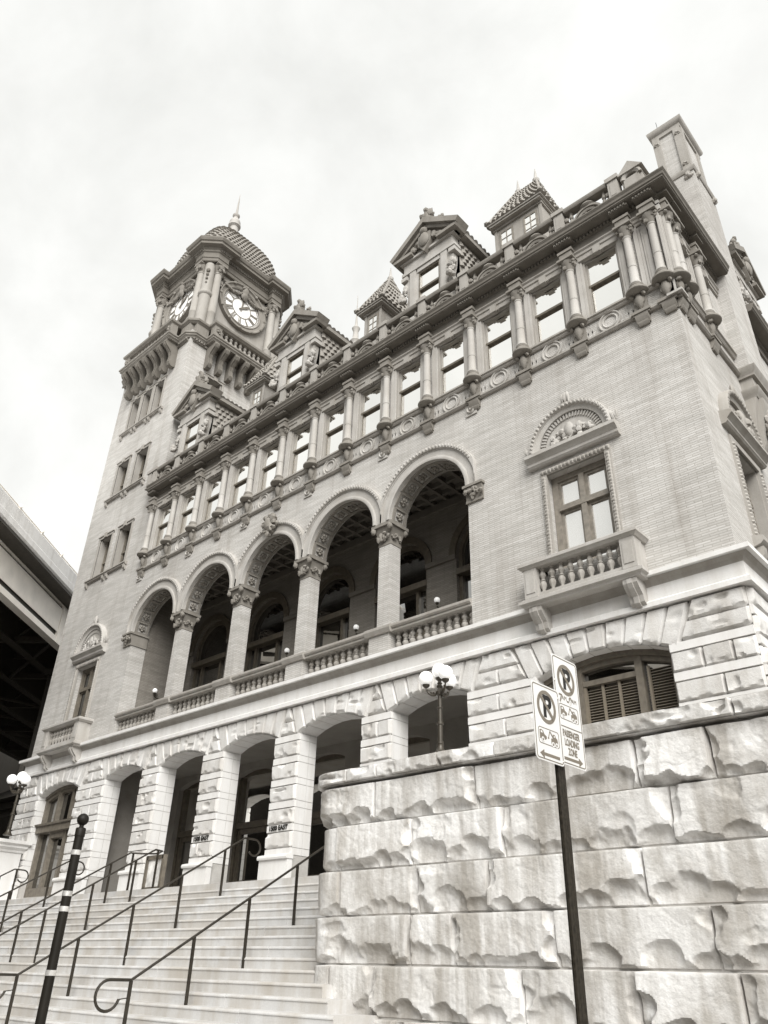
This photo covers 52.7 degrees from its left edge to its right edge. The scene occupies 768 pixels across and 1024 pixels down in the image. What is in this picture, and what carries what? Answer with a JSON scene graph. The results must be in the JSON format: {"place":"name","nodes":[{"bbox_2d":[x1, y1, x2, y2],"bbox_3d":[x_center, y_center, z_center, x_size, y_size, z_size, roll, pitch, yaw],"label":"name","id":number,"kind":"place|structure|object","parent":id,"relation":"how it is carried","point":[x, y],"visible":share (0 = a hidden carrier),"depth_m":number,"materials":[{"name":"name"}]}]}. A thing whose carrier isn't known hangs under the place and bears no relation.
{"place":"outdoors","nodes":[
{"label":"outdoors","id":0,"kind":"place"},
{"bbox_2d":[0,752,24,793],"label":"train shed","id":1,"kind":"structure","parent":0,"point":[9,765],"depth_m":63.39,"materials":[{"name":"metal"}]},
{"bbox_2d":[0,0,767,573],"label":"sky","id":2,"kind":"structure","parent":0,"point":[131,131],"materials":[{"name":"white"}]},
{"label":"road","id":3,"kind":"structure","parent":0,"visible":0},
{"bbox_2d":[0,838,32,899],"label":"lamp pedestal","id":4,"kind":"object","parent":3,"relation":"on","point":[11,851],"visible":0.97,"depth_m":26.05,"materials":[{"name":"stone"}]},
{"bbox_2d":[3,771,30,835],"bbox_3d":[-12.391,9.804,26.142,0.790,2.042,0.874,3,-31,-2],"label":"street lamp","id":5,"kind":"object","parent":4,"relation":"on","point":[23,778],"visible":1,"depth_m":26.14,"materials":[{"name":"metal"}]},
{"bbox_2d":[0,484,77,770],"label":"highway viaduct","id":6,"kind":"object","parent":3,"relation":"on","point":[38,576],"visible":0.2,"depth_m":37.22,"materials":[{"name":"paint"}]},
{"bbox_2d":[0,875,379,1023],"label":"stone staircase","id":7,"kind":"structure","parent":3,"relation":"on","point":[271,981],"depth_m":14.01,"materials":[{"name":"stone"}]},
{"bbox_2d":[0,868,28,899],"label":"handrail","id":8,"kind":"object","parent":7,"relation":"on","point":[15,878],"visible":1,"depth_m":23.89,"materials":[{"name":"brown metal"}]},
{"bbox_2d":[0,860,84,932],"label":"handrail","id":9,"kind":"object","parent":7,"relation":"on","point":[9,893],"visible":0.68,"depth_m":21.29,"materials":[{"name":"brown metal"}]},
{"bbox_2d":[0,852,156,961],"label":"handrail","id":10,"kind":"object","parent":7,"relation":"on","point":[21,911],"visible":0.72,"depth_m":19.29,"materials":[{"name":"brown metal"}]},
{"bbox_2d":[0,849,162,962],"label":"handrail","id":11,"kind":"object","parent":7,"relation":"on","point":[88,908],"visible":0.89,"depth_m":18.04,"materials":[{"name":"brown metal"}]},
{"bbox_2d":[0,837,260,1023],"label":"handrail","id":12,"kind":"object","parent":7,"relation":"on","point":[77,939],"visible":0.95,"depth_m":14.95,"materials":[{"name":"brown metal"}]},
{"bbox_2d":[141,854,167,888],"bbox_3d":[-5.859,9.186,19.763,1.000,0.820,0.250,-24,-39,36],"label":"poster case","id":13,"kind":"object","parent":7,"relation":"on","point":[149,872],"visible":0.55,"depth_m":19.75,"materials":[{"name":"paint"}]},
{"bbox_2d":[94,846,323,1023],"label":"handrail","id":14,"kind":"object","parent":7,"relation":"on","point":[130,980],"visible":0.91,"depth_m":12.03,"materials":[{"name":"brown metal"}]},
{"bbox_2d":[9,114,767,898],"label":"station building","id":15,"kind":"structure","parent":3,"relation":"on","point":[531,444],"depth_m":20.43,"materials":[{"name":"stone"}]},
{"bbox_2d":[23,784,77,897],"bbox_3d":[-11.015,10.975,26.030,2.760,3.515,0.410,-24,-39,36],"label":"window","id":16,"kind":"structure","parent":15,"relation":"in","point":[52,832],"depth_m":26.29,"materials":[{"name":"paint"}]},
{"bbox_2d":[72,666,94,717],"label":"casement window","id":17,"kind":"structure","parent":15,"relation":"in","point":[88,674],"depth_m":28.79,"materials":[{"name":"paint"}]},
{"bbox_2d":[152,498,171,547],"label":"sash window","id":18,"kind":"structure","parent":15,"relation":"in","point":[164,513],"depth_m":29.71,"materials":[{"name":"glass"}]},
{"bbox_2d":[69,194,291,607],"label":"clock tower","id":19,"kind":"structure","parent":15,"relation":"on","point":[223,297],"depth_m":35.86,"materials":[{"name":"brick"}]},
{"bbox_2d":[90,529,114,577],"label":"tower window","id":20,"kind":"structure","parent":19,"relation":"in","point":[105,547],"depth_m":32.35,"materials":[{"name":"stone"}]},
{"bbox_2d":[110,454,132,496],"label":"tower window","id":21,"kind":"structure","parent":19,"relation":"in","point":[122,475],"depth_m":34.35,"materials":[{"name":"stone"}]},
{"bbox_2d":[109,517,134,567],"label":"tower window","id":22,"kind":"structure","parent":19,"relation":"in","point":[124,538],"depth_m":31.47,"materials":[{"name":"stone"}]},
{"bbox_2d":[125,393,142,429],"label":"tower window","id":23,"kind":"structure","parent":19,"relation":"in","point":[132,419],"depth_m":36.32,"materials":[{"name":"glass"}]},
{"bbox_2d":[129,441,151,484],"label":"tower window","id":24,"kind":"structure","parent":19,"relation":"in","point":[141,462],"depth_m":33.46,"materials":[{"name":"glass"}]},
{"bbox_2d":[136,384,154,421],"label":"tower window","id":25,"kind":"structure","parent":19,"relation":"in","point":[147,399],"depth_m":35.74,"materials":[{"name":"glass"}]},
{"bbox_2d":[148,374,167,413],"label":"tower window","id":26,"kind":"structure","parent":19,"relation":"in","point":[159,392],"depth_m":35.15,"materials":[{"name":"stone"}]},
{"bbox_2d":[204,372,225,395],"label":"tower window","id":27,"kind":"structure","parent":19,"relation":"in","point":[214,378],"depth_m":35.27,"materials":[{"name":"stone"}]},
{"bbox_2d":[169,782,199,886],"bbox_3d":[-6.190,10.729,25.248,1.840,3.775,0.200,-24,-39,36],"label":"entrance door","id":28,"kind":"structure","parent":15,"relation":"in","point":[188,812],"depth_m":25.72,"materials":[{"name":"brown paint"}]},
{"bbox_2d":[176,484,196,535],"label":"sash window","id":29,"kind":"structure","parent":15,"relation":"in","point":[188,499],"depth_m":28.80,"materials":[{"name":"glass"}]},
{"bbox_2d":[190,614,230,705],"bbox_3d":[-6.266,5.523,28.070,2.440,3.770,0.360,-24,-39,36],"label":"loggia window","id":30,"kind":"structure","parent":15,"relation":"in","point":[208,667],"depth_m":28.47,"materials":[{"name":"black glass"}]},
{"bbox_2d":[201,469,221,521],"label":"sash window","id":31,"kind":"structure","parent":15,"relation":"in","point":[213,485],"depth_m":27.89,"materials":[{"name":"glass"}]},
{"bbox_2d":[228,453,249,507],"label":"sash window","id":32,"kind":"structure","parent":15,"relation":"in","point":[238,486],"depth_m":26.98,"materials":[{"name":"glass"}]},
{"bbox_2d":[228,768,272,881],"bbox_3d":[-3.918,9.719,23.447,1.840,3.775,0.200,-24,-39,36],"label":"entrance door","id":33,"kind":"structure","parent":15,"relation":"in","point":[253,803],"depth_m":23.74,"materials":[{"name":"brown paint"}]},
{"bbox_2d":[245,591,288,686],"bbox_3d":[-3.994,4.514,26.269,2.440,3.770,0.360,-24,-39,36],"label":"loggia window","id":34,"kind":"structure","parent":15,"relation":"in","point":[264,646],"depth_m":26.60,"materials":[{"name":"black glass"}]},
{"bbox_2d":[257,436,279,491],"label":"sash window","id":35,"kind":"structure","parent":15,"relation":"in","point":[269,454],"depth_m":26.07,"materials":[{"name":"glass"}]},
{"bbox_2d":[284,648,289,656],"bbox_3d":[-3.040,4.535,24.785,0.170,0.351,0.344,-24,-39,36],"label":"wall globe lamp","id":36,"kind":"object","parent":15,"relation":"attached to","point":[286,650],"visible":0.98,"depth_m":24.71,"materials":[{"name":"glass"}]},
{"bbox_2d":[288,417,310,475],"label":"sash window","id":37,"kind":"structure","parent":15,"relation":"in","point":[300,437],"depth_m":25.16,"materials":[{"name":"glass"}]},
{"bbox_2d":[308,754,344,875],"bbox_3d":[-1.646,8.710,21.647,1.840,3.775,0.200,-24,-39,36],"label":"entrance door","id":38,"kind":"structure","parent":15,"relation":"in","point":[334,762],"depth_m":21.93,"materials":[{"name":"brown paint"}]},
{"bbox_2d":[321,397,344,457],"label":"sash window","id":39,"kind":"structure","parent":15,"relation":"in","point":[333,420],"depth_m":24.25,"materials":[{"name":"glass"}]},
{"bbox_2d":[315,566,354,668],"bbox_3d":[-1.722,3.504,24.469,2.440,3.770,0.360,-24,-39,36],"label":"loggia window","id":40,"kind":"structure","parent":15,"relation":"in","point":[332,626],"depth_m":24.67,"materials":[{"name":"black glass"}]},
{"bbox_2d":[353,624,358,634],"bbox_3d":[-0.768,3.526,22.984,0.170,0.351,0.344,-24,-39,36],"label":"wall globe lamp","id":41,"kind":"object","parent":15,"relation":"attached to","point":[356,627],"visible":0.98,"depth_m":22.91,"materials":[{"name":"glass"}]},
{"bbox_2d":[356,376,381,438],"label":"sash window","id":42,"kind":"structure","parent":15,"relation":"in","point":[369,399],"depth_m":23.34,"materials":[{"name":"glass"}]},
{"bbox_2d":[369,536,431,642],"bbox_3d":[0.550,2.495,22.668,2.440,3.770,0.360,-24,-39,36],"label":"loggia window","id":43,"kind":"structure","parent":15,"relation":"in","point":[413,559],"depth_m":22.76,"materials":[{"name":"black glass"}]},
{"bbox_2d":[394,352,421,417],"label":"sash window","id":44,"kind":"structure","parent":15,"relation":"in","point":[408,378],"depth_m":22.43,"materials":[{"name":"glass"}]},
{"bbox_2d":[408,737,429,757],"bbox_3d":[0.626,7.700,19.846,1.840,3.775,0.200,-24,-39,36],"label":"entrance door","id":45,"kind":"structure","parent":15,"relation":"in","point":[417,746],"depth_m":20.52,"materials":[{"name":"brown paint"}]},
{"bbox_2d":[434,597,439,607],"bbox_3d":[1.504,2.516,21.183,0.170,0.351,0.344,-24,-39,36],"label":"wall globe lamp","id":46,"kind":"object","parent":15,"relation":"attached to","point":[436,600],"visible":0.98,"depth_m":21.11,"materials":[{"name":"white glass"}]},
{"bbox_2d":[434,327,464,395],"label":"sash window","id":47,"kind":"structure","parent":15,"relation":"in","point":[451,371],"depth_m":21.52,"materials":[{"name":"glass"}]},
{"bbox_2d":[449,513,471,626],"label":"loggia window","id":48,"kind":"structure","parent":15,"relation":"in","point":[464,570],"depth_m":21.71,"materials":[{"name":"black glass"}]},
{"bbox_2d":[478,300,512,370],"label":"sash window","id":49,"kind":"structure","parent":15,"relation":"in","point":[496,330],"depth_m":20.61,"materials":[{"name":"glass"}]},
{"bbox_2d":[526,270,566,343],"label":"sash window","id":50,"kind":"structure","parent":15,"relation":"in","point":[547,303],"depth_m":19.70,"materials":[{"name":"glass"}]},
{"bbox_2d":[551,458,616,567],"bbox_3d":[4.303,0.066,16.456,1.460,2.360,0.160,-24,-39,36],"label":"casement window","id":51,"kind":"structure","parent":15,"relation":"in","point":[583,510],"depth_m":16.63,"materials":[{"name":"glass"}]},
{"bbox_2d":[578,237,625,314],"bbox_3d":[5.283,-5.610,18.658,1.060,2.050,0.370,-24,-39,36],"label":"sash window","id":52,"kind":"structure","parent":15,"relation":"in","point":[604,285],"depth_m":18.79,"materials":[{"name":"glass"}]},
{"bbox_2d":[544,649,678,724],"bbox_3d":[4.250,3.946,14.214,2.760,2.800,0.250,-24,-39,36],"label":"window","id":53,"kind":"structure","parent":15,"relation":"in","point":[615,684],"depth_m":14.45,"materials":[{"name":"paint"}]},
{"bbox_2d":[679,238,688,271],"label":"sash window","id":54,"kind":"structure","parent":15,"relation":"in","point":[683,244],"depth_m":18.84,"materials":[{"name":"glass"}]},
{"bbox_2d":[702,270,710,290],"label":"sash window","id":55,"kind":"structure","parent":15,"relation":"in","point":[704,272],"depth_m":19.65,"materials":[{"name":"glass"}]},
{"bbox_2d":[744,475,759,534],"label":"casement window","id":56,"kind":"structure","parent":15,"relation":"in","point":[744,475],"depth_m":16.61,"materials":[{"name":"paint"}]},
{"bbox_2d":[314,690,767,1023],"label":"retaining wall","id":57,"kind":"structure","parent":3,"relation":"on","point":[441,894],"depth_m":9.25,"materials":[{"name":"grey stone"}]},
{"bbox_2d":[419,663,455,751],"bbox_3d":[0.870,2.947,11.627,0.622,1.376,0.544,-24,-39,36],"label":"street lamp","id":58,"kind":"object","parent":57,"relation":"on","point":[443,673],"visible":0.99,"depth_m":11.66,"materials":[{"name":"metal"}]},
{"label":"pavement","id":59,"kind":"structure","parent":0,"visible":0},
{"bbox_2d":[35,813,88,1023],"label":"bollard post","id":60,"kind":"object","parent":59,"relation":"on","point":[57,940],"visible":1,"depth_m":4.55,"materials":[{"name":"black metal"}]},
{"bbox_2d":[555,764,587,1023],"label":"parking sign post","id":61,"kind":"object","parent":59,"relation":"on","point":[574,936],"visible":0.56,"depth_m":4.38,"materials":[{"name":"black metal"}]},
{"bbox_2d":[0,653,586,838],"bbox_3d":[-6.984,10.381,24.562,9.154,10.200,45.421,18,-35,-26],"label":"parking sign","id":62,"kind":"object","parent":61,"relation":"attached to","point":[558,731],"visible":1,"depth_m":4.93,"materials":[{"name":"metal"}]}
]}

